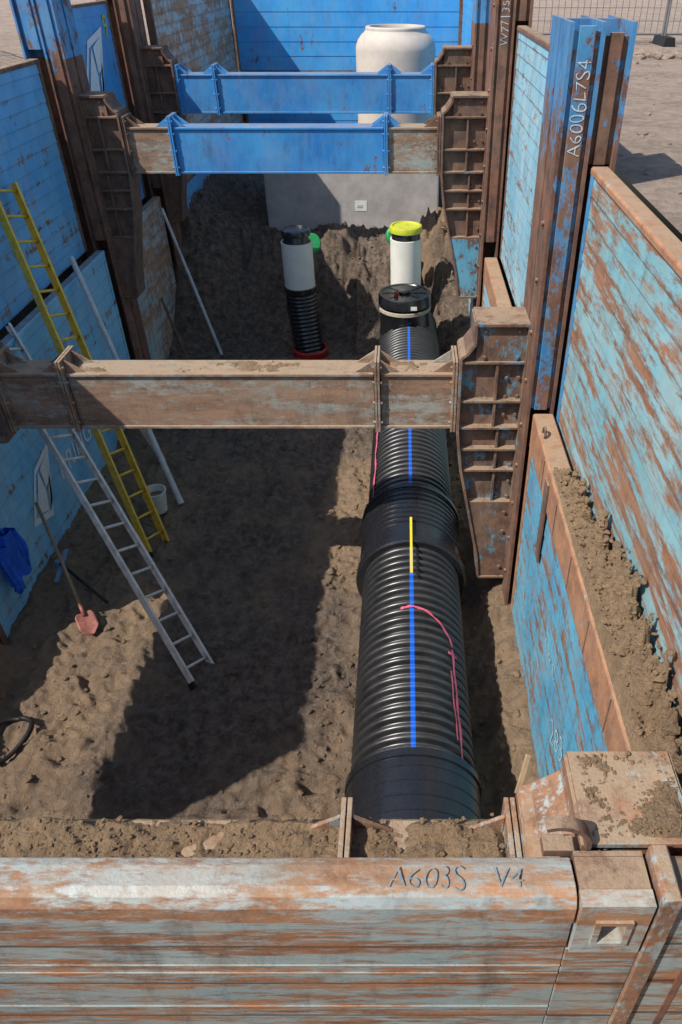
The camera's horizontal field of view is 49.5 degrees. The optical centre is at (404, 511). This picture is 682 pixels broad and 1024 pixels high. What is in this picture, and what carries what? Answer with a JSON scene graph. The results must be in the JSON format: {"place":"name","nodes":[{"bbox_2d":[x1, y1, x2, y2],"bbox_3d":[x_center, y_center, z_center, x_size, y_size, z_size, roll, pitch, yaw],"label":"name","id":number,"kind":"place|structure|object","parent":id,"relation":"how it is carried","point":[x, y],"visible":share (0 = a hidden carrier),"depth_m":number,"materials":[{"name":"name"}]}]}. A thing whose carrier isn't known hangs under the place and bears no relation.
{"place":"outdoors","nodes":[
{"label":"outdoors","id":0,"kind":"place"},
{"bbox_2d":[43,360,427,372],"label":"loose soil","id":1,"kind":"structure","parent":0,"point":[249,366],"depth_m":6.76,"materials":[{"name":"brown soil"}]},
{"bbox_2d":[0,31,539,818],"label":"trench floor","id":2,"kind":"structure","parent":0,"point":[100,733],"depth_m":8.31,"materials":[{"name":"soil"}]},
{"bbox_2d":[0,715,33,764],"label":"rubber hose","id":3,"kind":"object","parent":2,"relation":"on","point":[26,736],"visible":1,"depth_m":6.93,"materials":[{"name":"black rubber"}]},
{"bbox_2d":[0,59,86,329],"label":"shoring panel","id":4,"kind":"object","parent":2,"relation":"attached to","point":[32,164],"visible":1,"depth_m":8.86,"materials":[{"name":"blue paint"}]},
{"bbox_2d":[0,250,129,644],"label":"shoring panel","id":5,"kind":"object","parent":2,"relation":"attached to","point":[31,473],"visible":0.55,"depth_m":8.84,"materials":[{"name":"blue paint"}]},
{"bbox_2d":[0,527,31,594],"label":"jacket","id":6,"kind":"object","parent":5,"relation":"hanging from","point":[15,560],"visible":1,"depth_m":7.77,"materials":[{"name":"blue fabric"}]},
{"bbox_2d":[34,502,98,634],"bbox_3d":[-3.800,0.604,8.176,0.202,0.881,1.506,-22,42,-27],"label":"shovel","id":7,"kind":"object","parent":2,"relation":"on","point":[87,622],"visible":1,"depth_m":8.03,"materials":[{"name":"red paint"}]},
{"bbox_2d":[9,0,150,359],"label":"slide rail","id":8,"kind":"object","parent":2,"relation":"on","point":[47,34],"visible":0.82,"depth_m":9.58,"materials":[{"name":"brown metal"}]},
{"bbox_2d":[54,549,108,603],"bbox_3d":[-3.803,0.787,8.432,0.336,0.227,1.010,-30,46,-33],"label":"mattock","id":9,"kind":"object","parent":2,"relation":"on","point":[72,573],"visible":0.86,"depth_m":8.46,"materials":[{"name":"metal"}]},
{"bbox_2d":[0,182,169,557],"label":"ladder","id":10,"kind":"object","parent":2,"relation":"on","point":[14,242],"visible":0.73,"depth_m":8.60,"materials":[{"name":"metal"}]},
{"bbox_2d":[71,0,145,198],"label":"shoring panel","id":11,"kind":"object","parent":2,"relation":"attached to","point":[93,23],"visible":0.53,"depth_m":10.84,"materials":[{"name":"blue paint"}]},
{"bbox_2d":[5,323,214,690],"bbox_3d":[-3.227,-0.132,7.729,0.386,2.990,3.626,-30,46,-33],"label":"ladder","id":12,"kind":"object","parent":2,"relation":"on","point":[123,567],"visible":0.77,"depth_m":7.67,"materials":[{"name":"metal"}]},
{"bbox_2d":[69,256,183,504],"bbox_3d":[-3.623,-1.666,9.644,0.092,2.941,1.831,-28,45,-32],"label":"steel pole","id":13,"kind":"object","parent":2,"relation":"on","point":[163,464],"visible":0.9,"depth_m":9.52,"materials":[{"name":"silver metal"}]},
{"bbox_2d":[95,0,181,270],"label":"slide rail","id":14,"kind":"object","parent":2,"relation":"on","point":[128,26],"visible":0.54,"depth_m":11.86,"materials":[{"name":"brown metal"}]},
{"bbox_2d":[140,45,472,221],"bbox_3d":[-1.560,-6.427,12.624,5.318,2.678,0.400,0,37,0],"label":"strut frame","id":15,"kind":"object","parent":14,"relation":"attached to","point":[179,89],"visible":0.73,"depth_m":12.08,"materials":[{"name":"blue paint"}]},
{"bbox_2d":[137,429,167,461],"bbox_3d":[-3.860,-1.244,10.707,1.000,0.965,0.134,27,44,31],"label":"timber plank","id":16,"kind":"object","parent":2,"relation":"on","point":[143,433],"depth_m":10.66,"materials":[{"name":"brown wood"}]},
{"bbox_2d":[142,484,167,514],"bbox_3d":[-3.280,-0.156,9.712,0.302,0.320,0.296,0,37,0],"label":"bucket","id":17,"kind":"object","parent":2,"relation":"on","point":[157,492],"visible":0.73,"depth_m":9.69,"materials":[{"name":"white plastic"}]},
{"bbox_2d":[137,196,175,359],"bbox_3d":[-4.319,-3.767,12.726,0.122,2.700,2.140,0,37,0],"label":"shoring panel","id":18,"kind":"object","parent":2,"relation":"attached to","point":[159,277],"visible":0.48,"depth_m":12.65,"materials":[{"name":"metal"}]},
{"bbox_2d":[160,298,188,359],"bbox_3d":[-4.055,-3.209,12.984,0.425,1.116,0.056,21,42,26],"label":"steel pole","id":19,"kind":"object","parent":2,"relation":"on","point":[175,332],"visible":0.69,"depth_m":12.97,"materials":[{"name":"silver metal"}]},
{"bbox_2d":[161,208,222,354],"bbox_3d":[-3.804,-4.085,13.192,1.048,2.472,0.068,24,43,29],"label":"steel pole","id":20,"kind":"object","parent":2,"relation":"on","point":[193,286],"visible":1,"depth_m":13.18,"materials":[{"name":"silver metal"}]},
{"bbox_2d":[143,0,243,176],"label":"shoring panel","id":21,"kind":"object","parent":2,"relation":"attached to","point":[195,35],"visible":0.51,"depth_m":14.54,"materials":[{"name":"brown metal"}]},
{"bbox_2d":[183,122,244,224],"bbox_3d":[-4.119,-6.892,16.881,0.122,2.690,6.540,0,37,0],"label":"shoring panel","id":22,"kind":"object","parent":2,"relation":"attached to","point":[195,182],"visible":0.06,"depth_m":14.10,"materials":[{"name":"blue paint"}]},
{"bbox_2d":[0,192,525,818],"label":"soil clods","id":23,"kind":"object","parent":2,"relation":"on","point":[234,678],"visible":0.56,"depth_m":8.15,"materials":[{"name":"brown soil"}]},
{"bbox_2d":[240,70,357,122],"bbox_3d":[-1.375,-9.389,19.281,5.350,3.790,0.122,0,37,0],"label":"shoring panel","id":24,"kind":"object","parent":2,"relation":"attached to","point":[301,118],"visible":0.12,"depth_m":18.72,"materials":[{"name":"blue paint"}]},
{"bbox_2d":[230,0,462,69],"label":"shoring panel","id":25,"kind":"object","parent":24,"relation":"on","point":[297,34],"visible":0.66,"depth_m":17.55,"materials":[{"name":"blue paint"}]},
{"bbox_2d":[280,225,327,359],"bbox_3d":[-1.800,-3.860,13.214,0.658,2.340,0.867,-14,39,-18],"label":"pipe riser","id":26,"kind":"object","parent":2,"relation":"on","point":[300,288],"visible":1,"depth_m":13.08,"materials":[{"name":"black plastic"}]},
{"bbox_2d":[309,233,320,252],"bbox_3d":[-1.688,-4.859,13.277,0.338,0.352,0.231,-10,38,-13],"label":"pipe plug","id":27,"kind":"object","parent":26,"relation":"attached to","point":[316,241],"visible":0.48,"depth_m":13.23,"materials":[{"name":"green plastic"}]},
{"bbox_2d":[0,845,681,1023],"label":"end panel","id":28,"kind":"object","parent":2,"relation":"attached to","point":[586,937],"visible":1,"depth_m":2.71,"materials":[{"name":"grey paint"}]},
{"bbox_2d":[263,170,438,230],"bbox_3d":[-1.050,-6.386,15.911,3.540,3.050,2.180,0,37,0],"label":"concrete chamber","id":29,"kind":"object","parent":2,"relation":"on","point":[313,201],"visible":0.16,"depth_m":14.69,"materials":[{"name":"concrete"}]},
{"bbox_2d":[356,24,435,122],"bbox_3d":[-0.170,-8.266,14.243,1.510,1.940,1.510,0,37,0],"label":"manhole shaft","id":30,"kind":"object","parent":29,"relation":"on","point":[405,47],"visible":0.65,"depth_m":13.42,"materials":[{"name":"beige concrete"}]},
{"bbox_2d":[389,221,421,284],"bbox_3d":[0.020,-4.230,13.340,0.590,1.900,0.590,0,37,0],"label":"pipe riser","id":31,"kind":"object","parent":2,"relation":"on","point":[405,251],"visible":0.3,"depth_m":12.86,"materials":[{"name":"white plastic"}]},
{"bbox_2d":[386,228,391,243],"bbox_3d":[-0.168,-4.984,13.244,0.338,0.352,0.231,-10,38,-13],"label":"pipe plug","id":32,"kind":"object","parent":31,"relation":"attached to","point":[388,234],"visible":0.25,"depth_m":13.16,"materials":[{"name":"green plastic"}]},
{"bbox_2d":[356,311,465,597],"bbox_3d":[0.067,-1.284,10.644,1.180,1.180,6.827,0,37,0],"label":"corrugated pipe","id":33,"kind":"object","parent":2,"relation":"on","point":[412,477],"visible":0.59,"depth_m":8.57,"materials":[{"name":"black plastic"}]},
{"bbox_2d":[373,428,378,496],"bbox_3d":[-0.369,-0.630,9.292,0.030,0.058,1.601,0,37,0],"label":"marking tape","id":34,"kind":"object","parent":33,"relation":"attached to","point":[375,463],"visible":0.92,"depth_m":9.27,"materials":[{"name":"plastic"}]},
{"bbox_2d":[378,283,430,335],"bbox_3d":[0.000,-3.415,12.449,0.890,0.770,0.895,0,37,0],"label":"pipe riser","id":35,"kind":"object","parent":33,"relation":"on","point":[404,298],"visible":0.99,"depth_m":12.17,"materials":[{"name":"black plastic"}]},
{"bbox_2d":[410,517,412,572],"bbox_3d":[0.067,0.325,7.513,0.026,0.014,0.890,0,37,0],"label":"folding rule","id":36,"kind":"object","parent":33,"relation":"on","point":[411,556],"visible":1,"depth_m":7.43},
{"bbox_2d":[345,547,481,818],"bbox_3d":[0.067,2.345,5.828,1.100,1.100,5.287,0,37,0],"label":"corrugated pipe","id":37,"kind":"object","parent":2,"relation":"on","point":[407,762],"visible":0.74,"depth_m":6.18,"materials":[{"name":"black plastic"}]},
{"bbox_2d":[401,605,452,646],"bbox_3d":[0.235,1.032,6.828,0.600,0.164,0.150,24,43,28],"label":"marking tape","id":38,"kind":"object","parent":37,"relation":"attached to","point":[428,612],"visible":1,"depth_m":6.85,"materials":[{"name":"pink plastic"}]},
{"bbox_2d":[450,670,457,739],"bbox_3d":[0.415,1.607,6.157,0.017,0.034,0.701,-1,37,-1],"label":"marking tape","id":39,"kind":"object","parent":37,"relation":"on","point":[454,705],"visible":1,"depth_m":6.15,"materials":[{"name":"red plastic"}]},
{"bbox_2d":[451,650,462,759],"bbox_3d":[0.444,1.597,6.212,0.026,0.052,1.121,-1,37,-1],"label":"marking tape","id":40,"kind":"object","parent":37,"relation":"attached to","point":[457,707],"visible":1,"depth_m":6.19,"materials":[{"name":"red plastic"}]},
{"bbox_2d":[461,0,472,44],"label":"shoring panel","id":41,"kind":"object","parent":2,"relation":"attached to","point":[466,22],"visible":0.03,"depth_m":16.20,"materials":[{"name":"blue paint"}]},
{"bbox_2d":[468,299,472,326],"bbox_3d":[1.199,-3.767,12.726,0.122,2.700,2.140,0,37,0],"label":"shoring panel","id":42,"kind":"object","parent":2,"relation":"attached to","point":[470,306],"visible":0.01,"depth_m":12.87,"materials":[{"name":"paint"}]},
{"bbox_2d":[470,0,489,90],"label":"slide rail","id":43,"kind":"object","parent":2,"relation":"on","point":[480,25],"visible":0.23,"depth_m":11.51,"materials":[{"name":"brown metal"}]},
{"bbox_2d":[482,257,511,306],"bbox_3d":[1.229,-1.392,9.657,0.182,2.600,3.980,0,37,0],"label":"shoring panel","id":44,"kind":"object","parent":2,"relation":"attached to","point":[495,293],"visible":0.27,"depth_m":9.83,"materials":[{"name":"paint"}]},
{"bbox_2d":[473,0,533,306],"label":"slide rail","id":45,"kind":"object","parent":2,"relation":"on","point":[507,18],"visible":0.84,"depth_m":9.48,"materials":[{"name":"brown metal"}]},
{"bbox_2d":[78,91,488,298],"bbox_3d":[-1.560,-4.398,10.397,5.318,2.678,0.400,0,37,0],"label":"strut frame","id":46,"kind":"object","parent":45,"relation":"attached to","point":[447,144],"visible":1,"depth_m":9.91,"materials":[{"name":"blue paint"}]},
{"bbox_2d":[514,753,531,792],"bbox_3d":[0.570,1.261,3.536,0.032,0.146,0.157,16,40,20],"label":"wood stake","id":47,"kind":"object","parent":2,"relation":"on","point":[524,769],"visible":0.76,"depth_m":3.53,"materials":[{"name":"brown wood"}]},
{"bbox_2d":[500,25,549,306],"bbox_3d":[1.409,-3.532,8.044,0.122,2.760,3.980,0,37,0],"label":"shoring panel","id":48,"kind":"object","parent":2,"relation":"attached to","point":[530,65],"visible":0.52,"depth_m":8.50,"materials":[{"name":"paint"}]},
{"bbox_2d":[502,15,637,604],"bbox_3d":[1.294,-1.120,6.829,0.459,5.770,0.764,0,37,0],"label":"slide rail","id":49,"kind":"object","parent":2,"relation":"on","point":[589,64],"visible":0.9,"depth_m":5.49,"materials":[{"name":"blue metal"}]},
{"bbox_2d":[0,307,530,577],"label":"strut frame","id":50,"kind":"object","parent":49,"relation":"attached to","point":[469,389],"visible":1,"depth_m":6.82,"materials":[{"name":"beige metal"}]},
{"bbox_2d":[511,414,630,778],"bbox_3d":[1.220,1.326,5.832,0.200,2.862,3.720,0,37,0],"label":"shoring panel","id":51,"kind":"object","parent":2,"relation":"attached to","point":[572,704],"visible":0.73,"depth_m":5.71,"materials":[{"name":"blue paint"}]},
{"bbox_2d":[556,167,681,738],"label":"shoring panel","id":52,"kind":"object","parent":2,"relation":"attached to","point":[619,418],"visible":0.83,"depth_m":4.39,"materials":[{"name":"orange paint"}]},
{"bbox_2d":[652,784,681,1023],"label":"slide rail","id":53,"kind":"object","parent":2,"relation":"on","point":[668,999],"visible":0.11,"depth_m":3.05,"materials":[{"name":"brown metal"}]},
{"bbox_2d":[127,751,681,858],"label":"strut frame","id":54,"kind":"object","parent":53,"relation":"attached to","point":[519,823],"visible":0.12,"depth_m":2.99,"materials":[{"name":"brown metal"}]},
{"bbox_2d":[0,808,505,856],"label":"loose soil","id":55,"kind":"structure","parent":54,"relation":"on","point":[118,836],"depth_m":3.15,"materials":[{"name":"brown soil"}]},
{"bbox_2d":[540,815,591,855],"bbox_3d":[0.595,1.183,2.692,0.180,0.190,0.065,0,37,0],"label":"lifting hook","id":56,"kind":"object","parent":54,"relation":"attached to","point":[557,844],"visible":0.94,"depth_m":2.68,"materials":[{"name":"brown metal"}]},
{"bbox_2d":[0,0,681,233],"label":"ground","id":57,"kind":"structure","parent":0,"point":[659,185],"depth_m":9.07,"materials":[{"name":"soil"}]},
{"bbox_2d":[531,0,669,35],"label":"fence panel","id":58,"kind":"object","parent":57,"relation":"on","point":[637,33],"visible":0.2,"depth_m":14.04,"materials":[{"name":"metal"}]},
{"bbox_2d":[620,38,681,193],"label":"gravel","id":59,"kind":"structure","parent":57,"relation":"on","point":[656,54],"depth_m":12.40,"materials":[{"name":"beige gravel"}]},
{"bbox_2d":[652,0,681,46],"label":"fence panel","id":60,"kind":"object","parent":57,"relation":"on","point":[665,40],"visible":0.85,"depth_m":14.09,"materials":[{"name":"metal"}]},
{"bbox_2d":[553,467,681,785],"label":"loose soil","id":61,"kind":"structure","parent":0,"point":[638,671],"depth_m":4.12,"materials":[{"name":"brown soil"}]},
{"bbox_2d":[576,750,681,837],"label":"loose soil","id":62,"kind":"structure","parent":0,"point":[661,811],"depth_m":2.82,"materials":[{"name":"brown soil"}]}
]}

